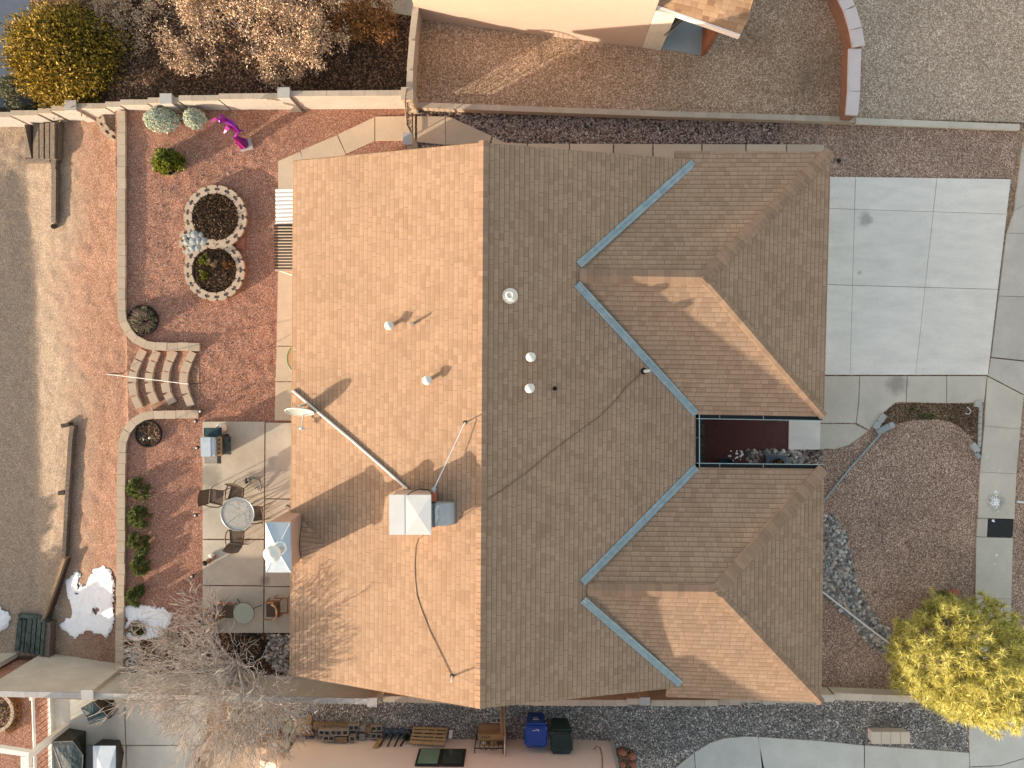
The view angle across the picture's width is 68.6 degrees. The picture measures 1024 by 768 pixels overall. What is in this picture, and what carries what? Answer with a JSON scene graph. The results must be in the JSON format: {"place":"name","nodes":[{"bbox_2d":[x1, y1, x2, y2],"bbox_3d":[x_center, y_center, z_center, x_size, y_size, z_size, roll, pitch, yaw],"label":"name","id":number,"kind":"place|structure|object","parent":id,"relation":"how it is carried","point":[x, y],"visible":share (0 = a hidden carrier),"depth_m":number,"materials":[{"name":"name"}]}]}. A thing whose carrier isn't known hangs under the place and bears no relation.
{"place":"outdoors","nodes":[
{"label":"outdoors","id":0,"kind":"place"},
{"bbox_2d":[0,0,30,108],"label":"street","id":1,"kind":"structure","parent":0,"point":[7,7],"depth_m":25.96,"materials":[{"name":"grey stone"}]},
{"bbox_2d":[0,658,47,767],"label":"terrace gravel","id":2,"kind":"structure","parent":0,"point":[21,736],"depth_m":25.71,"materials":[{"name":"gravel"}]},
{"bbox_2d":[0,697,16,731],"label":"ring planter","id":3,"kind":"object","parent":2,"relation":"on","point":[7,708],"visible":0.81,"depth_m":25.58,"materials":[{"name":"beige stone"}]},
{"bbox_2d":[48,698,53,767],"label":"white kerb","id":4,"kind":"structure","parent":2,"relation":"on","point":[49,757],"depth_m":25.59,"materials":[{"name":"paint"}]},
{"bbox_2d":[29,697,53,767],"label":"white railing","id":5,"kind":"object","parent":4,"relation":"on","point":[32,700],"visible":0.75,"depth_m":24.82,"materials":[{"name":"paint"}]},
{"bbox_2d":[0,120,127,662],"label":"hillside","id":6,"kind":"structure","parent":0,"point":[63,345],"depth_m":26.63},
{"bbox_2d":[15,613,56,657],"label":"timber steps","id":7,"kind":"structure","parent":6,"relation":"on","point":[35,635],"depth_m":26.95,"materials":[{"name":"wood"}]},
{"bbox_2d":[24,122,63,163],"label":"timber steps","id":8,"kind":"structure","parent":6,"relation":"on","point":[43,143],"depth_m":26.16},
{"bbox_2d":[51,159,59,228],"bbox_3d":[-16.008,-6.741,26.387,0.456,0.582,2.613,7,92,1],"label":"timber edging","id":9,"kind":"object","parent":6,"relation":"on","point":[55,193],"visible":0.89,"depth_m":26.17,"materials":[{"name":"brown wood"}]},
{"bbox_2d":[41,555,70,621],"bbox_3d":[-16.253,7.346,26.973,0.164,1.122,2.669,22,92,0],"label":"timber edging","id":10,"kind":"object","parent":6,"relation":"on","point":[55,590],"visible":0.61,"depth_m":26.65,"materials":[{"name":"brown wood"}]},
{"bbox_2d":[58,422,77,557],"bbox_3d":[-15.751,3.734,26.649,0.513,0.677,4.791,5,92,1],"label":"timber edging","id":11,"kind":"object","parent":6,"relation":"on","point":[67,492],"visible":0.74,"depth_m":26.43,"materials":[{"name":"brown wood"}]},
{"bbox_2d":[59,566,114,638],"bbox_3d":[-15.061,7.728,26.549,2.400,0.710,2.730,0,92,1],"label":"snow patch","id":12,"kind":"object","parent":6,"relation":"on","point":[97,590],"visible":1,"depth_m":26.45,"materials":[{"name":"snow"}]},
{"bbox_2d":[53,698,207,767],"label":"neighbor patio","id":13,"kind":"structure","parent":0,"point":[133,733],"depth_m":25.60,"materials":[{"name":"concrete"}]},
{"bbox_2d":[0,723,69,767],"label":"pergola corner","id":14,"kind":"object","parent":13,"relation":"on","point":[27,755],"visible":1,"depth_m":23.59,"materials":[{"name":"white paint"}]},
{"bbox_2d":[52,728,85,767],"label":"furniture cover","id":15,"kind":"object","parent":13,"relation":"on","point":[69,745],"visible":1,"depth_m":24.65,"materials":[{"name":"fabric"}]},
{"bbox_2d":[81,699,117,724],"bbox_3d":[-13.982,11.062,25.168,1.043,0.810,0.908,-44,91,2],"label":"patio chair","id":16,"kind":"object","parent":13,"relation":"on","point":[92,708],"visible":0.94,"depth_m":24.80,"materials":[{"name":"fabric"}]},
{"bbox_2d":[92,739,123,767],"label":"furniture cover","id":17,"kind":"object","parent":13,"relation":"on","point":[107,753],"visible":1,"depth_m":24.73,"materials":[{"name":"fabric"}]},
{"bbox_2d":[0,0,410,111],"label":"garden soil","id":18,"kind":"structure","parent":0,"point":[133,85],"depth_m":24.83,"materials":[{"name":"brown soil"}]},
{"bbox_2d":[0,73,43,110],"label":"shrub","id":19,"kind":"object","parent":18,"relation":"on","point":[6,91],"visible":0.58,"depth_m":25.36,"materials":[{"name":"green plant"}]},
{"bbox_2d":[0,0,134,121],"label":"juniper","id":20,"kind":"object","parent":18,"relation":"on","point":[39,42],"visible":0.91,"depth_m":23.99,"materials":[{"name":"green plant"}]},
{"bbox_2d":[87,0,177,57],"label":"dry shrub","id":21,"kind":"object","parent":18,"relation":"on","point":[120,20],"visible":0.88,"depth_m":24.43,"materials":[{"name":"beige plant"}]},
{"bbox_2d":[136,0,255,78],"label":"dry shrub","id":22,"kind":"object","parent":18,"relation":"on","point":[179,44],"visible":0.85,"depth_m":24.03,"materials":[{"name":"beige plant"}]},
{"bbox_2d":[174,0,299,88],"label":"dry shrub","id":23,"kind":"object","parent":18,"relation":"on","point":[188,22],"visible":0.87,"depth_m":23.39,"materials":[{"name":"beige plant"}]},
{"bbox_2d":[72,0,407,102],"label":"fallen leaves","id":24,"kind":"object","parent":18,"relation":"on","point":[230,67],"visible":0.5,"depth_m":24.82,"materials":[{"name":"plant"}]},
{"bbox_2d":[244,0,322,72],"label":"dry shrub","id":25,"kind":"object","parent":18,"relation":"on","point":[279,9],"visible":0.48,"depth_m":23.63,"materials":[{"name":"beige plant"}]},
{"bbox_2d":[248,0,365,90],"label":"dry shrub","id":26,"kind":"object","parent":18,"relation":"on","point":[312,39],"visible":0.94,"depth_m":23.43,"materials":[{"name":"beige plant"}]},
{"bbox_2d":[328,0,401,47],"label":"rusty shrub","id":27,"kind":"object","parent":18,"relation":"on","point":[365,25],"visible":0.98,"depth_m":23.82,"materials":[{"name":"orange plant"}]},
{"bbox_2d":[401,5,421,113],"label":"garden wall","id":28,"kind":"structure","parent":18,"relation":"on","point":[413,56],"depth_m":23.66,"materials":[{"name":"concrete"}]},
{"bbox_2d":[115,109,303,632],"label":"yard gravel","id":29,"kind":"structure","parent":0,"point":[168,467],"depth_m":25.12,"materials":[{"name":"gravel"}]},
{"bbox_2d":[125,532,150,556],"bbox_3d":[-12.555,5.441,25.240,0.866,0.541,0.934,0,92,1],"label":"dwarf conifer","id":30,"kind":"object","parent":29,"relation":"on","point":[144,549],"visible":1,"depth_m":25.21,"materials":[{"name":"green plant"}]},
{"bbox_2d":[125,476,150,501],"bbox_3d":[-12.570,3.558,25.178,0.834,0.544,0.932,-44,91,2],"label":"shrub","id":31,"kind":"object","parent":29,"relation":"on","point":[130,488],"visible":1,"depth_m":25.15,"materials":[{"name":"green plant"}]},
{"bbox_2d":[126,505,151,529],"bbox_3d":[-12.557,4.499,25.216,0.907,0.528,0.884,0,92,1],"label":"shrub","id":32,"kind":"object","parent":29,"relation":"on","point":[134,518],"visible":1,"depth_m":25.18,"materials":[{"name":"green plant"}]},
{"bbox_2d":[127,306,157,332],"bbox_3d":[-12.288,-2.095,24.920,1.016,0.689,1.006,0,92,1],"label":"dry shrub","id":33,"kind":"object","parent":29,"relation":"on","point":[138,325],"visible":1,"depth_m":24.90,"materials":[{"name":"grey plant"}]},
{"bbox_2d":[125,605,171,640],"bbox_3d":[-12.341,8.115,25.455,1.620,0.084,1.260,0,92,1],"label":"snow patch","id":34,"kind":"object","parent":29,"relation":"on","point":[133,612],"visible":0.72,"depth_m":25.43,"materials":[{"name":"snow"}]},
{"bbox_2d":[134,421,162,447],"bbox_3d":[-12.229,1.682,25.247,0.900,0.170,0.900,0,92,1],"label":"tree ring","id":35,"kind":"object","parent":29,"relation":"on","point":[153,430],"visible":0.98,"depth_m":25.24,"materials":[{"name":"brown soil"}]},
{"bbox_2d":[115,409,199,673],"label":"retaining wall","id":36,"kind":"structure","parent":29,"relation":"on","point":[122,478],"depth_m":25.26,"materials":[{"name":"concrete"}]},
{"bbox_2d":[117,111,200,350],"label":"retaining wall","id":37,"kind":"structure","parent":29,"relation":"on","point":[122,227],"depth_m":24.98,"materials":[{"name":"concrete"}]},
{"bbox_2d":[127,337,199,421],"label":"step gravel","id":38,"kind":"structure","parent":29,"relation":"on","point":[132,352],"depth_m":25.52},
{"bbox_2d":[128,348,147,408],"bbox_3d":[-12.807,-0.184,25.663,0.575,0.200,2.078,5,92,1],"label":"garden step","id":39,"kind":"object","parent":38,"relation":"on","point":[137,363],"visible":0.97,"depth_m":25.57,"materials":[{"name":"concrete"}]},
{"bbox_2d":[144,350,161,404],"bbox_3d":[-12.202,-0.231,25.531,0.516,0.200,1.873,3,92,1],"label":"garden step","id":40,"kind":"object","parent":38,"relation":"on","point":[153,397],"visible":0.97,"depth_m":25.44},
{"bbox_2d":[161,351,177,404],"bbox_3d":[-11.573,-0.229,25.390,0.532,0.200,1.876,3,92,1],"label":"garden step","id":41,"kind":"object","parent":38,"relation":"on","point":[169,397],"visible":0.93,"depth_m":25.30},
{"bbox_2d":[179,351,196,406],"bbox_3d":[-10.883,-0.176,25.230,0.537,0.200,1.896,3,92,1],"label":"garden step","id":42,"kind":"object","parent":38,"relation":"on","point":[184,377],"visible":0.97,"depth_m":25.14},
{"bbox_2d":[150,146,187,175],"bbox_3d":[-11.353,-7.354,24.633,1.174,0.895,0.951,0,92,1],"label":"bright shrub","id":43,"kind":"object","parent":29,"relation":"on","point":[163,161],"visible":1,"depth_m":24.53,"materials":[{"name":"green plant"}]},
{"bbox_2d":[125,631,290,675],"bbox_3d":[-10.244,9.149,25.463,5.866,0.001,1.508,0,92,1],"label":"gravel bed","id":44,"kind":"object","parent":29,"relation":"on","point":[226,640],"visible":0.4,"depth_m":25.45,"materials":[{"name":"gravel"}]},
{"bbox_2d":[86,576,323,767],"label":"bare tree","id":45,"kind":"object","parent":44,"relation":"on","point":[235,666],"visible":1,"depth_m":22.93,"materials":[{"name":"brown plant"}]},
{"bbox_2d":[264,633,289,673],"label":"tree bed stones","id":46,"kind":"object","parent":44,"relation":"on","point":[279,640],"visible":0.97,"depth_m":25.38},
{"bbox_2d":[184,239,246,300],"bbox_3d":[-9.862,-3.778,24.969,2.038,0.296,2.038,0,92,1],"label":"planter ring","id":47,"kind":"object","parent":29,"relation":"on","point":[234,288],"visible":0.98,"depth_m":24.86,"materials":[{"name":"beige stone"}]},
{"bbox_2d":[192,248,235,292],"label":"dry plants","id":48,"kind":"object","parent":47,"relation":"in","point":[212,270],"visible":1,"depth_m":24.87,"materials":[{"name":"plant"}]},
{"bbox_2d":[184,185,248,249],"bbox_3d":[-9.806,-5.520,24.912,2.103,0.295,2.103,0,92,1],"label":"planter ring","id":49,"kind":"object","parent":29,"relation":"on","point":[238,234],"visible":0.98,"depth_m":24.80,"materials":[{"name":"beige stone"}]},
{"bbox_2d":[192,193,238,240],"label":"dry plants","id":50,"kind":"object","parent":49,"relation":"in","point":[215,229],"visible":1,"depth_m":24.80,"materials":[{"name":"plant"}]},
{"bbox_2d":[210,114,253,151],"bbox_3d":[-9.059,-8.034,24.042,0.923,1.748,0.703,0,92,1],"label":"bird sculpture","id":51,"kind":"object","parent":29,"relation":"on","point":[243,144],"visible":1,"depth_m":23.93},
{"bbox_2d":[236,633,262,660],"bbox_3d":[-8.875,8.892,25.400,0.900,0.210,0.900,0,92,1],"label":"tree ring","id":52,"kind":"object","parent":29,"relation":"on","point":[257,650],"visible":0.79,"depth_m":25.41,"materials":[{"name":"brown soil"}]},
{"bbox_2d":[194,745,276,767],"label":"paver patio","id":53,"kind":"structure","parent":0,"point":[210,763],"depth_m":25.60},
{"bbox_2d":[202,422,290,632],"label":"patio","id":54,"kind":"structure","parent":0,"point":[255,455],"depth_m":25.27,"materials":[{"name":"concrete"}]},
{"bbox_2d":[197,486,229,507],"bbox_3d":[-9.870,3.740,24.786,0.689,0.940,0.622,7,92,1],"label":"patio chair","id":55,"kind":"object","parent":54,"relation":"on","point":[205,498],"visible":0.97,"depth_m":24.77,"materials":[{"name":"brown metal"}]},
{"bbox_2d":[201,427,230,463],"bbox_3d":[-9.622,1.990,24.674,0.800,1.035,1.175,0,92,1],"label":"gas grill","id":56,"kind":"object","parent":54,"relation":"on","point":[215,444],"visible":1,"depth_m":24.35,"materials":[{"name":"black metal"}]},
{"bbox_2d":[222,526,249,553],"bbox_3d":[-9.131,5.155,24.818,0.622,0.940,0.689,4,92,1],"label":"patio chair","id":57,"kind":"object","parent":54,"relation":"on","point":[235,544],"visible":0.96,"depth_m":24.82,"materials":[{"name":"brown metal"}]},
{"bbox_2d":[221,497,253,530],"bbox_3d":[-8.990,4.250,24.915,1.114,0.698,1.114,0,92,1],"label":"glass table","id":58,"kind":"object","parent":54,"relation":"on","point":[225,522],"visible":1,"depth_m":24.59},
{"bbox_2d":[233,599,261,623],"bbox_3d":[-8.861,7.685,25.142,0.860,0.443,0.851,0,92,1],"label":"stone table","id":59,"kind":"object","parent":54,"relation":"on","point":[243,613],"visible":1,"depth_m":24.92,"materials":[{"name":"grey stone"}]},
{"bbox_2d":[275,188,292,419],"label":"house path","id":60,"kind":"structure","parent":0,"point":[283,370],"depth_m":25.07,"materials":[{"name":"concrete"}]},
{"bbox_2d":[274,188,292,275],"bbox_3d":[-6.809,-4.711,23.835,0.792,2.296,2.476,0,92,1],"label":"patio cover","id":61,"kind":"object","parent":60,"relation":"on","point":[284,206],"visible":0.62,"depth_m":22.77,"materials":[{"name":"white paint"}]},
{"bbox_2d":[331,0,412,15],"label":"garden path","id":62,"kind":"structure","parent":0,"point":[400,7],"depth_m":24.66,"materials":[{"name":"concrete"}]},
{"bbox_2d":[17,114,1023,762],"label":"ground","id":63,"kind":"structure","parent":0,"point":[1013,180],"depth_m":24.68,"materials":[{"name":"concrete"}]},
{"bbox_2d":[0,654,370,703],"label":"block fence","id":64,"kind":"object","parent":63,"relation":"on","point":[55,676],"visible":0.63,"depth_m":24.57,"materials":[{"name":"concrete"}]},
{"bbox_2d":[0,87,404,126],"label":"block fence","id":65,"kind":"object","parent":63,"relation":"on","point":[285,98],"visible":0.95,"depth_m":24.36,"materials":[{"name":"concrete"}]},
{"bbox_2d":[300,109,410,154],"bbox_3d":[-5.188,-8.203,24.840,3.703,0.001,1.899,0,92,1],"label":"gravel path corner","id":66,"kind":"object","parent":63,"relation":"on","point":[318,126],"visible":0.4,"depth_m":24.84,"materials":[{"name":"gravel"}]},
{"bbox_2d":[279,738,619,767],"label":"neighbor house","id":67,"kind":"structure","parent":63,"relation":"on","point":[358,753],"depth_m":24.37,"materials":[{"name":"paint"}]},
{"bbox_2d":[415,748,465,766],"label":"window","id":68,"kind":"structure","parent":67,"relation":"in","point":[426,757],"depth_m":24.12,"materials":[{"name":"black glass"}]},
{"bbox_2d":[263,140,834,708],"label":"house","id":69,"kind":"structure","parent":63,"relation":"on","point":[519,310],"depth_m":21.55,"materials":[{"name":"tile"}]},
{"bbox_2d":[292,389,408,489],"bbox_3d":[-4.747,1.564,21.835,4.554,1.360,0.114,37,92,0],"label":"roof pole","id":70,"kind":"object","parent":69,"relation":"on","point":[382,466],"visible":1,"depth_m":21.80,"materials":[{"name":"metal"}]},
{"bbox_2d":[389,489,454,534],"bbox_3d":[-2.388,3.431,20.832,1.816,1.365,1.222,0,92,1],"label":"roof cooler","id":71,"kind":"object","parent":69,"relation":"on","point":[417,512],"visible":0.91,"depth_m":20.20,"materials":[{"name":"beige paint"}]},
{"bbox_2d":[412,0,752,55],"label":"neighbor house","id":72,"kind":"structure","parent":63,"relation":"on","point":[696,27],"depth_m":23.04,"materials":[{"name":"beige paint"}]},
{"bbox_2d":[416,111,779,149],"bbox_3d":[3.461,-8.429,24.687,13.280,0.001,1.507,0,92,1],"label":"gravel side strip","id":73,"kind":"object","parent":63,"relation":"on","point":[459,116],"visible":0.4,"depth_m":24.70,"materials":[{"name":"gravel"}]},
{"bbox_2d":[450,117,820,143],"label":"loose pebbles","id":74,"kind":"object","parent":73,"relation":"on","point":[555,122],"visible":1,"depth_m":24.65,"materials":[{"name":"gravel"}]},
{"bbox_2d":[417,102,854,124],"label":"wall","id":75,"kind":"structure","parent":73,"relation":"on","point":[607,113],"depth_m":24.37,"materials":[{"name":"concrete"}]},
{"bbox_2d":[383,689,815,705],"bbox_3d":[2.900,10.109,24.564,14.061,1.450,0.361,0,92,1],"label":"block fence","id":76,"kind":"object","parent":63,"relation":"on","point":[653,698],"visible":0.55,"depth_m":23.98,"materials":[{"name":"concrete"}]},
{"bbox_2d":[226,692,973,767],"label":"gravel side yard","id":77,"kind":"structure","parent":63,"relation":"on","point":[676,758],"depth_m":25.32,"materials":[{"name":"gravel"}]},
{"bbox_2d":[300,704,478,738],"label":"loose pebbles","id":78,"kind":"object","parent":77,"relation":"on","point":[412,713],"visible":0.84,"depth_m":25.45,"materials":[{"name":"gravel"}]},
{"bbox_2d":[409,727,448,746],"bbox_3d":[-2.782,11.803,25.096,1.262,0.640,0.404,0,92,1],"label":"wooden pallet","id":79,"kind":"object","parent":77,"relation":"on","point":[423,735],"visible":1,"depth_m":25.09,"materials":[{"name":"brown wood"}]},
{"bbox_2d":[478,730,504,745],"bbox_3d":[-0.685,11.830,25.151,0.881,0.512,0.409,0,92,1],"label":"cardboard box","id":80,"kind":"object","parent":77,"relation":"on","point":[493,737],"visible":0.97,"depth_m":24.96,"materials":[{"name":"brown cardboard"}]},
{"bbox_2d":[524,712,546,747],"bbox_3d":[0.787,11.438,24.857,0.745,1.024,0.807,0,92,1],"label":"wheeled bin","id":81,"kind":"object","parent":77,"relation":"on","point":[535,733],"visible":1,"depth_m":24.38,"materials":[{"name":"blue plastic"}]},
{"bbox_2d":[550,718,572,753],"bbox_3d":[1.621,11.633,24.850,0.728,1.020,0.799,0,92,1],"label":"wheeled bin","id":82,"kind":"object","parent":77,"relation":"on","point":[561,737],"visible":1,"depth_m":24.37,"materials":[{"name":"plastic"}]},
{"bbox_2d":[868,728,909,743],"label":"block pillar","id":83,"kind":"structure","parent":77,"relation":"on","point":[888,735],"depth_m":24.76,"materials":[{"name":"concrete"}]},
{"bbox_2d":[416,0,842,115],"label":"gravel yard","id":84,"kind":"structure","parent":63,"relation":"on","point":[460,64],"depth_m":24.42,"materials":[{"name":"gravel"}]},
{"bbox_2d":[827,0,864,120],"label":"curved wall","id":85,"kind":"structure","parent":84,"relation":"on","point":[844,13],"depth_m":23.66,"materials":[{"name":"concrete"}]},
{"bbox_2d":[788,420,819,449],"bbox_3d":[9.692,1.631,24.901,1.040,0.100,1.081,0,92,1],"label":"courtyard pad","id":86,"kind":"object","parent":63,"relation":"on","point":[803,435],"visible":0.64,"depth_m":24.85,"materials":[{"name":"concrete"}]},
{"bbox_2d":[675,736,968,767],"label":"neighbor drive","id":87,"kind":"structure","parent":63,"relation":"on","point":[748,752],"depth_m":25.21,"materials":[{"name":"concrete"}]},
{"bbox_2d":[780,123,1017,177],"bbox_3d":[12.660,-7.710,24.548,7.751,0.001,1.952,0,92,1],"label":"gravel strip","id":88,"kind":"object","parent":63,"relation":"on","point":[885,151],"visible":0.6,"depth_m":24.54,"materials":[{"name":"gravel"}]},
{"bbox_2d":[854,118,1019,130],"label":"kerb wall","id":89,"kind":"structure","parent":88,"relation":"on","point":[937,124],"depth_m":24.36,"materials":[{"name":"concrete"}]},
{"bbox_2d":[820,400,979,693],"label":"gravel front yard","id":90,"kind":"structure","parent":63,"relation":"on","point":[866,479],"depth_m":24.94,"materials":[{"name":"gravel"}]},
{"bbox_2d":[823,514,903,666],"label":"river rocks","id":91,"kind":"object","parent":90,"relation":"on","point":[841,577],"visible":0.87,"depth_m":24.98,"materials":[{"name":"stone"}]},
{"bbox_2d":[822,687,929,702],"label":"wall","id":92,"kind":"structure","parent":90,"relation":"on","point":[830,694],"depth_m":24.66,"materials":[{"name":"concrete"}]},
{"bbox_2d":[880,403,978,443],"bbox_3d":[13.774,1.323,24.815,3.425,0.001,1.390,0,92,1],"label":"planting bed","id":93,"kind":"object","parent":90,"relation":"on","point":[902,413],"visible":1,"depth_m":24.80,"materials":[{"name":"soil"}]},
{"bbox_2d":[881,585,1023,739],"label":"pine tree","id":94,"kind":"object","parent":90,"relation":"on","point":[997,676],"visible":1,"depth_m":22.32,"materials":[{"name":"yellow plant"}]},
{"bbox_2d":[820,376,986,448],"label":"front walk","id":95,"kind":"structure","parent":63,"relation":"on","point":[876,396],"depth_m":24.78,"materials":[{"name":"concrete"}]},
{"bbox_2d":[852,0,1023,121],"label":"gravel yard","id":96,"kind":"structure","parent":63,"relation":"on","point":[956,60],"depth_m":24.42,"materials":[{"name":"gravel"}]},
{"bbox_2d":[969,722,1023,767],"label":"street walk","id":97,"kind":"structure","parent":63,"relation":"on","point":[986,751],"depth_m":25.09,"materials":[{"name":"concrete"}]},
{"bbox_2d":[987,140,1023,394],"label":"sidewalk apron","id":98,"kind":"object","parent":63,"relation":"on","point":[1008,338],"visible":1,"depth_m":24.62,"materials":[{"name":"concrete"}]},
{"bbox_2d":[999,400,1023,765],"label":"gravel verge","id":99,"kind":"structure","parent":63,"relation":"on","point":[1017,600],"depth_m":24.90,"materials":[{"name":"gravel"}]},
{"bbox_2d":[278,116,823,188],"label":"side path","id":100,"kind":"structure","parent":0,"point":[430,129],"depth_m":24.76,"materials":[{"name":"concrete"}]},
{"bbox_2d":[704,419,787,462],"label":"courtyard path","id":101,"kind":"structure","parent":0,"point":[723,438],"depth_m":24.91,"materials":[{"name":"red brick"}]},
{"bbox_2d":[745,450,821,463],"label":"courtyard gravel","id":102,"kind":"structure","parent":0,"point":[812,456],"depth_m":24.92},
{"bbox_2d":[745,448,804,463],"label":"courtyard stones","id":103,"kind":"object","parent":102,"relation":"on","point":[795,455],"visible":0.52,"depth_m":24.88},
{"bbox_2d":[825,177,1010,374],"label":"driveway","id":104,"kind":"structure","parent":0,"point":[908,239],"depth_m":24.63,"materials":[{"name":"concrete"}]},
{"bbox_2d":[972,377,1023,692],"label":"sidewalk","id":105,"kind":"structure","parent":0,"point":[1003,406],"depth_m":24.81,"materials":[{"name":"concrete"}]},
{"bbox_2d":[987,519,1012,536],"bbox_3d":[16.192,4.780,24.899,0.840,0.080,0.587,0,92,1],"label":"meter cover","id":106,"kind":"object","parent":105,"relation":"in","point":[1000,528],"visible":1,"depth_m":24.86,"materials":[{"name":"black metal"}]},
{"bbox_3d":[-11.742,-8.659,24.818,0.580,0.250,0.576,0,92,1],"label":"bowl planter","id":107,"kind":"object","parent":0,"visible":0},
{"bbox_2d":[142,106,181,133],"bbox_3d":[-11.525,-8.695,24.564,1.278,0.713,0.938,0,92,1],"label":"sage shrub","id":108,"kind":"object","parent":107,"relation":"in","point":[148,119],"visible":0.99,"depth_m":24.43,"materials":[{"name":"green plant"}]},
{"bbox_3d":[-10.552,-8.718,24.795,0.540,0.250,0.536,0,92,1],"label":"bowl planter","id":109,"kind":"object","parent":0,"visible":0},
{"bbox_2d":[182,107,208,130],"bbox_3d":[-10.422,-8.719,24.543,0.744,0.715,0.735,36,92,0],"label":"sage shrub","id":110,"kind":"object","parent":109,"relation":"in","point":[191,113],"visible":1,"depth_m":24.42,"materials":[{"name":"green plant"}]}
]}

